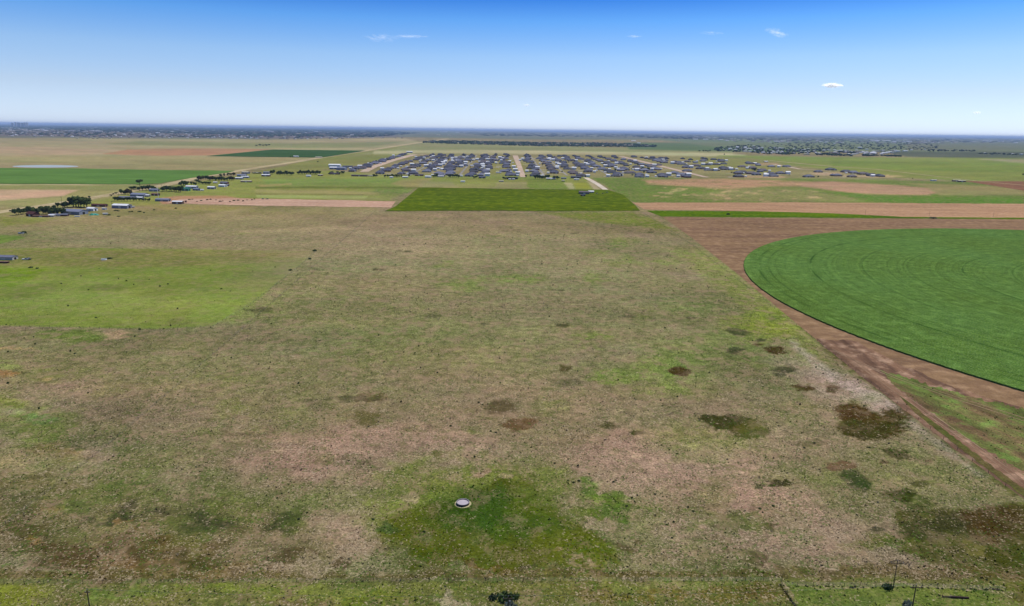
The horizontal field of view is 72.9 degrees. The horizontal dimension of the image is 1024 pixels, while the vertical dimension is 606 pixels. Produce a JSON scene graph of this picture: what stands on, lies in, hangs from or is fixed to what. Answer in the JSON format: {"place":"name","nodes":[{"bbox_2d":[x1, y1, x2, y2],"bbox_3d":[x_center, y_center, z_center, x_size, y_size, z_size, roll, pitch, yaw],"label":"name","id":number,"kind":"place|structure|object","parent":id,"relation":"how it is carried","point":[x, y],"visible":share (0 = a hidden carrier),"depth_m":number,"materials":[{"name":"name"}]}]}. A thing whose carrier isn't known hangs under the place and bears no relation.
{"place":"outdoors","nodes":[
{"label":"outdoors","id":0,"kind":"place"},
{"bbox_2d":[25,211,39,216],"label":"barn","id":1,"kind":"structure","parent":0,"point":[30,213],"depth_m":921.95,"materials":[{"name":"brown metal"}]},
{"bbox_2d":[13,165,77,167],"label":"pond","id":2,"kind":"structure","parent":0,"point":[45,166],"depth_m":2002.85,"materials":[{"name":"grey liquid"}]},
{"bbox_2d":[155,198,170,201],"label":"house","id":3,"kind":"structure","parent":0,"point":[163,199],"depth_m":1125.01,"materials":[{"name":"grey metal"}]},
{"bbox_2d":[181,187,190,190],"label":"barn","id":4,"kind":"structure","parent":0,"point":[186,189],"depth_m":1310.57,"materials":[{"name":"teal metal"}]},
{"bbox_2d":[0,139,444,212],"bbox_3d":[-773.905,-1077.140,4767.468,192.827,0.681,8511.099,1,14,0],"label":"country road","id":5,"kind":"structure","parent":0,"point":[107,195],"depth_m":1588.35,"materials":[{"name":"grey asphalt"}]},
{"bbox_2d":[211,149,359,157],"bbox_3d":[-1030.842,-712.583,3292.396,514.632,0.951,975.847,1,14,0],"label":"dark crop field","id":6,"kind":"structure","parent":0,"point":[299,153],"depth_m":3185.91,"materials":[{"name":"green plant"}]},
{"bbox_2d":[328,164,340,166],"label":"warehouse","id":7,"kind":"structure","parent":0,"point":[334,165],"depth_m":2180.46,"materials":[{"name":"white metal"}]},
{"bbox_2d":[375,170,384,173],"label":"house","id":8,"kind":"structure","parent":0,"point":[380,172],"depth_m":1873.79,"materials":[{"name":"stone"}]},
{"bbox_2d":[381,168,390,171],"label":"house","id":9,"kind":"structure","parent":0,"point":[386,169],"depth_m":1974.12,"materials":[{"name":"grey brick"}]},
{"bbox_2d":[0,228,778,319],"bbox_3d":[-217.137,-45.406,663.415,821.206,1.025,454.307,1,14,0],"label":"pasture grass","id":10,"kind":"structure","parent":0,"point":[484,305],"depth_m":548.70,"materials":[{"name":"green plant"}]},
{"bbox_2d":[360,154,427,171],"bbox_3d":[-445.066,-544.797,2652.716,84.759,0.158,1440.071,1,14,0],"label":"estate road","id":11,"kind":"structure","parent":0,"point":[378,165],"depth_m":2497.81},
{"bbox_2d":[459,155,476,174],"bbox_3d":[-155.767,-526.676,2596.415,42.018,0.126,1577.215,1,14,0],"label":"estate street","id":12,"kind":"structure","parent":0,"point":[462,171],"depth_m":2185.51,"materials":[{"name":"grey asphalt"}]},
{"bbox_2d":[0,127,1022,154],"bbox_3d":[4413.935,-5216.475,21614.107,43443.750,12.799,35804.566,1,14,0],"label":"town houses","id":13,"kind":"structure","parent":0,"point":[490,142],"depth_m":8575.00,"materials":[{"name":"grey"}]},
{"bbox_2d":[0,123,1023,605],"bbox_3d":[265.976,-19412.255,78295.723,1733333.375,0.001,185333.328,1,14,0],"label":"ground","id":14,"kind":"structure","parent":0,"point":[194,267],"depth_m":376.79,"materials":[{"name":"green plant"}]},
{"bbox_2d":[0,255,17,259],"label":"barn","id":15,"kind":"structure","parent":14,"relation":"on","point":[8,257],"depth_m":626.04,"materials":[{"name":"metal"}]},
{"bbox_2d":[32,215,49,216],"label":"metal shed","id":16,"kind":"structure","parent":14,"relation":"on","point":[41,215],"depth_m":916.57,"materials":[{"name":"grey metal"}]},
{"bbox_2d":[66,196,78,206],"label":"tree","id":17,"kind":"object","parent":14,"relation":"on","point":[69,200],"visible":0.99,"depth_m":1025.07,"materials":[{"name":"green plant"}]},
{"bbox_2d":[61,209,87,214],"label":"metal shed","id":18,"kind":"structure","parent":14,"relation":"on","point":[75,211],"depth_m":946.57,"materials":[{"name":"grey metal"}]},
{"bbox_2d":[70,195,78,206],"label":"tree","id":19,"kind":"object","parent":14,"relation":"on","point":[74,201],"visible":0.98,"depth_m":1023.41,"materials":[{"name":"green plant"}]},
{"bbox_2d":[80,197,91,207],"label":"tree","id":20,"kind":"object","parent":14,"relation":"on","point":[86,201],"visible":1,"depth_m":1023.25,"materials":[{"name":"green plant"}]},
{"bbox_2d":[86,207,97,210],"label":"metal shed","id":21,"kind":"structure","parent":14,"relation":"on","point":[92,208],"depth_m":987.85,"materials":[{"name":"white metal"}]},
{"bbox_2d":[91,204,107,206],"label":"farmhouse","id":22,"kind":"object","parent":14,"relation":"on","point":[99,205],"visible":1,"depth_m":1040.49,"materials":[{"name":"orange metal"}]},
{"bbox_2d":[0,168,231,184],"bbox_3d":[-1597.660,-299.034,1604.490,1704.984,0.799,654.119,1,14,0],"label":"crop strip","id":23,"kind":"object","parent":14,"relation":"on","point":[61,176],"visible":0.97,"depth_m":1658.48,"materials":[{"name":"green plant"}]},
{"bbox_2d":[112,203,131,208],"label":"metal shed","id":24,"kind":"structure","parent":14,"relation":"on","point":[123,206],"depth_m":1022.72,"materials":[{"name":"white metal"}]},
{"bbox_2d":[130,193,147,196],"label":"house","id":25,"kind":"structure","parent":14,"relation":"on","point":[138,194],"depth_m":1193.04,"materials":[{"name":"grey metal"}]},
{"bbox_2d":[18,251,314,328],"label":"wire fence","id":26,"kind":"object","parent":14,"relation":"on","point":[165,327],"visible":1,"depth_m":421.12,"materials":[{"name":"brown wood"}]},
{"bbox_2d":[171,201,183,203],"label":"metal shed","id":27,"kind":"structure","parent":14,"relation":"on","point":[177,202],"depth_m":1089.90,"materials":[{"name":"white metal"}]},
{"bbox_2d":[3,219,365,525],"bbox_3d":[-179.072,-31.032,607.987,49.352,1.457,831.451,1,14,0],"label":"wire fence","id":28,"kind":"object","parent":14,"relation":"on","point":[154,402],"visible":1,"depth_m":291.59,"materials":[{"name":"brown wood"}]},
{"bbox_2d":[185,185,197,188],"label":"metal shed","id":29,"kind":"structure","parent":14,"relation":"on","point":[191,186],"depth_m":1362.17,"materials":[{"name":"white metal"}]},
{"bbox_2d":[166,198,395,206],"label":"dirt pad","id":30,"kind":"object","parent":14,"relation":"on","point":[298,202],"visible":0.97,"depth_m":1131.77,"materials":[{"name":"brown soil"}]},
{"bbox_2d":[336,167,346,169],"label":"hall","id":31,"kind":"structure","parent":14,"relation":"on","point":[341,168],"depth_m":2019.79,"materials":[{"name":"metal"}]},
{"bbox_2d":[4,577,763,583],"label":"wire fence","id":32,"kind":"object","parent":14,"relation":"on","point":[95,580],"visible":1,"depth_m":188.31,"materials":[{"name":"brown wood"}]},
{"bbox_2d":[455,498,470,507],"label":"stock tank","id":33,"kind":"object","parent":14,"relation":"on","point":[463,503],"visible":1,"depth_m":228.35,"materials":[{"name":"silver metal"}]},
{"bbox_2d":[488,592,496,600],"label":"shrub","id":34,"kind":"object","parent":14,"relation":"on","point":[492,596],"visible":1,"depth_m":182.47,"materials":[{"name":"green plant"}]},
{"bbox_2d":[497,590,513,602],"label":"shrub","id":35,"kind":"object","parent":14,"relation":"on","point":[501,599],"visible":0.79,"depth_m":182.37,"materials":[{"name":"green plant"}]},
{"bbox_2d":[503,596,513,605],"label":"utility pole","id":36,"kind":"object","parent":14,"relation":"on","point":[509,601],"visible":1,"depth_m":170.21,"materials":[{"name":"brown wood"}]},
{"bbox_2d":[508,584,913,595],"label":"power line","id":37,"kind":"object","parent":36,"relation":"attached to","point":[649,594],"visible":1,"depth_m":170.97,"materials":[{"name":"metal"}]},
{"bbox_2d":[0,124,1019,141],"bbox_3d":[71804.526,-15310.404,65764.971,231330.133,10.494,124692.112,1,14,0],"label":"town trees","id":38,"kind":"object","parent":14,"relation":"on","point":[213,131],"visible":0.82,"depth_m":15681.72,"materials":[{"name":"green plant"}]},
{"bbox_2d":[505,172,515,175],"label":"house","id":39,"kind":"structure","parent":14,"relation":"on","point":[510,174],"depth_m":1870.06,"materials":[{"name":"beige brick"}]},
{"bbox_2d":[504,601,517,605],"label":"shrub","id":40,"kind":"object","parent":14,"relation":"on","point":[512,604],"visible":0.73,"depth_m":179.52,"materials":[{"name":"grey plant"}]},
{"bbox_2d":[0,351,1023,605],"bbox_3d":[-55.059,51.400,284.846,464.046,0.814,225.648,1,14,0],"label":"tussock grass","id":41,"kind":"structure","parent":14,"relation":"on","point":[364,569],"depth_m":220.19,"materials":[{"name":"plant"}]},
{"bbox_2d":[511,592,519,599],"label":"shrub","id":42,"kind":"object","parent":14,"relation":"on","point":[516,597],"visible":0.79,"depth_m":182.91,"materials":[{"name":"green plant"}]},
{"bbox_2d":[423,140,655,146],"bbox_3d":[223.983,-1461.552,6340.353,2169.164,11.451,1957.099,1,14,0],"label":"distant trees","id":43,"kind":"object","parent":14,"relation":"on","point":[592,144],"visible":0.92,"depth_m":6078.86,"materials":[{"name":"green plant"}]},
{"bbox_2d":[578,191,589,193],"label":"house","id":44,"kind":"structure","parent":14,"relation":"on","point":[583,192],"depth_m":1355.62,"materials":[{"name":"grey brick"}]},
{"bbox_2d":[583,177,607,189],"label":"gravel lane","id":45,"kind":"structure","parent":14,"relation":"on","point":[597,184],"depth_m":1631.45,"materials":[{"name":"beige gravel"}]},
{"bbox_2d":[624,171,635,173],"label":"house","id":46,"kind":"structure","parent":14,"relation":"on","point":[629,172],"depth_m":2043.94,"materials":[{"name":"white brick"}]},
{"bbox_2d":[647,215,1020,496],"bbox_3d":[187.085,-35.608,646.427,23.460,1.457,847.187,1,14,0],"label":"wire fence","id":47,"kind":"object","parent":14,"relation":"on","point":[863,376],"visible":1,"depth_m":336.16,"materials":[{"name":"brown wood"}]},
{"bbox_2d":[649,211,1023,218],"bbox_3d":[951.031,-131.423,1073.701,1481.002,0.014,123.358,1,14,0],"label":"grass strip","id":48,"kind":"object","parent":14,"relation":"on","point":[740,214],"depth_m":1050.93,"materials":[{"name":"green plant"}]},
{"bbox_2d":[714,141,1017,156],"bbox_3d":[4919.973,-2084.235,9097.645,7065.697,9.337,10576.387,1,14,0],"label":"hamlet trees","id":49,"kind":"object","parent":14,"relation":"on","point":[786,150],"visible":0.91,"depth_m":5385.13,"materials":[{"name":"green plant"}]},
{"bbox_2d":[743,228,1023,391],"bbox_3d":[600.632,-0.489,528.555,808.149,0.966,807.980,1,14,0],"label":"crop circle","id":50,"kind":"object","parent":14,"relation":"on","point":[950,298],"visible":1,"depth_m":554.93,"materials":[{"name":"green plant"}]},
{"bbox_2d":[881,582,893,589],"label":"shrub","id":51,"kind":"object","parent":14,"relation":"on","point":[889,586],"visible":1,"depth_m":188.98,"materials":[{"name":"green plant"}]},
{"bbox_2d":[891,560,903,585],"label":"utility pole","id":52,"kind":"object","parent":14,"relation":"on","point":[896,569],"visible":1,"depth_m":188.37,"materials":[{"name":"brown wood"}]},
{"bbox_2d":[902,599,911,605],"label":"shrub","id":53,"kind":"object","parent":14,"relation":"on","point":[907,603],"visible":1,"depth_m":181.85,"materials":[{"name":"grey plant"}]},
{"bbox_2d":[797,582,1019,598],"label":"wire fence","id":54,"kind":"object","parent":14,"relation":"on","point":[844,583],"visible":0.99,"depth_m":189.59,"materials":[{"name":"brown wood"}]},
{"bbox_2d":[910,584,921,605],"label":"utility pole","id":55,"kind":"object","parent":14,"relation":"on","point":[915,587],"visible":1,"depth_m":176.71,"materials":[{"name":"brown wood"}]},
{"bbox_2d":[818,338,1023,497],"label":"field headland","id":56,"kind":"structure","parent":14,"relation":"on","point":[857,351],"depth_m":344.69,"materials":[{"name":"soil"}]},
{"bbox_2d":[910,387,1023,474],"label":"field weeds","id":57,"kind":"object","parent":56,"relation":"on","point":[986,430],"visible":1,"depth_m":298.95,"materials":[{"name":"green plant"}]},
{"bbox_2d":[942,595,968,598],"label":"fallen log","id":58,"kind":"object","parent":14,"relation":"on","point":[956,597],"visible":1,"depth_m":185.38,"materials":[{"name":"brown wood"}]},
{"bbox_2d":[899,395,1023,496],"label":"weedy margin","id":59,"kind":"object","parent":14,"relation":"on","point":[1016,487],"visible":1,"depth_m":270.88,"materials":[{"name":"brown soil"}]},
{"bbox_2d":[0,0,1023,136],"label":"sky","id":60,"kind":"structure","parent":0,"point":[953,68],"materials":[{"name":"blue"}]},
{"bbox_2d":[386,188,639,210],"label":"hay field","id":61,"kind":"structure","parent":0,"point":[453,199],"depth_m":1208.65,"materials":[{"name":"green plant"}]},
{"bbox_2d":[513,155,525,176],"bbox_3d":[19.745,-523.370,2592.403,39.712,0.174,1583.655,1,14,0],"label":"dirt street","id":62,"kind":"structure","parent":0,"point":[518,164],"depth_m":2412.15,"materials":[{"name":"beige soil"}]},
{"bbox_2d":[398,153,719,159],"bbox_3d":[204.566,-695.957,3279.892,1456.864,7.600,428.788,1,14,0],"label":"estate houses","id":63,"kind":"structure","parent":0,"point":[529,155],"depth_m":3231.79,"materials":[{"name":"grey"}]},
{"bbox_2d":[374,158,780,176],"bbox_3d":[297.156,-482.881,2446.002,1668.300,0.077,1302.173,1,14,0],"label":"driveways","id":64,"kind":"structure","parent":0,"point":[576,169],"depth_m":2331.52,"materials":[{"name":"concrete"}]},
{"bbox_2d":[618,156,706,176],"bbox_3d":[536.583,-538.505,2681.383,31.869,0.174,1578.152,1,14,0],"label":"estate road","id":65,"kind":"structure","parent":0,"point":[662,166],"depth_m":2417.77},
{"bbox_2d":[681,174,691,177],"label":"house","id":66,"kind":"structure","parent":0,"point":[686,176],"depth_m":1890.78,"materials":[{"name":"grey brick"}]},
{"bbox_2d":[634,202,1023,217],"bbox_3d":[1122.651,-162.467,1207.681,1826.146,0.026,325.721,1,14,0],"label":"red soil field","id":67,"kind":"structure","parent":0,"point":[986,210],"depth_m":1158.61,"materials":[{"name":"brown soil"}]},
{"bbox_2d":[664,217,1023,497],"bbox_3d":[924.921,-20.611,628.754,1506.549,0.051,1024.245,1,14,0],"label":"ploughed field","id":68,"kind":"structure","parent":0,"point":[732,243],"depth_m":821.41,"materials":[{"name":"soil"}]},
{"bbox_2d":[766,160,1017,184],"bbox_3d":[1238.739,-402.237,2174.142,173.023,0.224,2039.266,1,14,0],"label":"field road","id":69,"kind":"structure","parent":0,"point":[886,170],"depth_m":2417.81,"materials":[{"name":"beige soil"}]},
{"bbox_2d":[833,350,1022,420],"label":"wheel track","id":70,"kind":"structure","parent":0,"point":[924,388],"depth_m":339.26,"materials":[{"name":"brown soil"}]},
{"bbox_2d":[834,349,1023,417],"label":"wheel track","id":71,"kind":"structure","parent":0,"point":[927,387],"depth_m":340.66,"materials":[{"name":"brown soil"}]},
{"bbox_2d":[854,362,1023,484],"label":"wheel track","id":72,"kind":"structure","parent":0,"point":[944,426],"depth_m":292.71,"materials":[{"name":"brown soil"}]},
{"bbox_2d":[857,362,1023,480],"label":"wheel track","id":73,"kind":"structure","parent":0,"point":[947,424],"depth_m":294.76,"materials":[{"name":"brown soil"}]},
{"bbox_2d":[881,370,1023,469],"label":"weedy soil","id":74,"kind":"structure","parent":0,"point":[970,420],"depth_m":305.28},
{"bbox_2d":[967,181,1023,190],"bbox_3d":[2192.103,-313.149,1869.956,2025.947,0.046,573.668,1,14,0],"label":"brown field","id":75,"kind":"structure","parent":0,"point":[1012,185],"depth_m":1820.36,"materials":[{"name":"soil"}]},
{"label":"utility pole","id":76,"kind":"object","parent":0,"visible":0},
{"bbox_2d":[95,589,507,595],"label":"power line","id":77,"kind":"object","parent":76,"relation":"attached to","point":[242,594],"visible":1,"depth_m":170.34,"materials":[{"name":"metal"}]}
]}

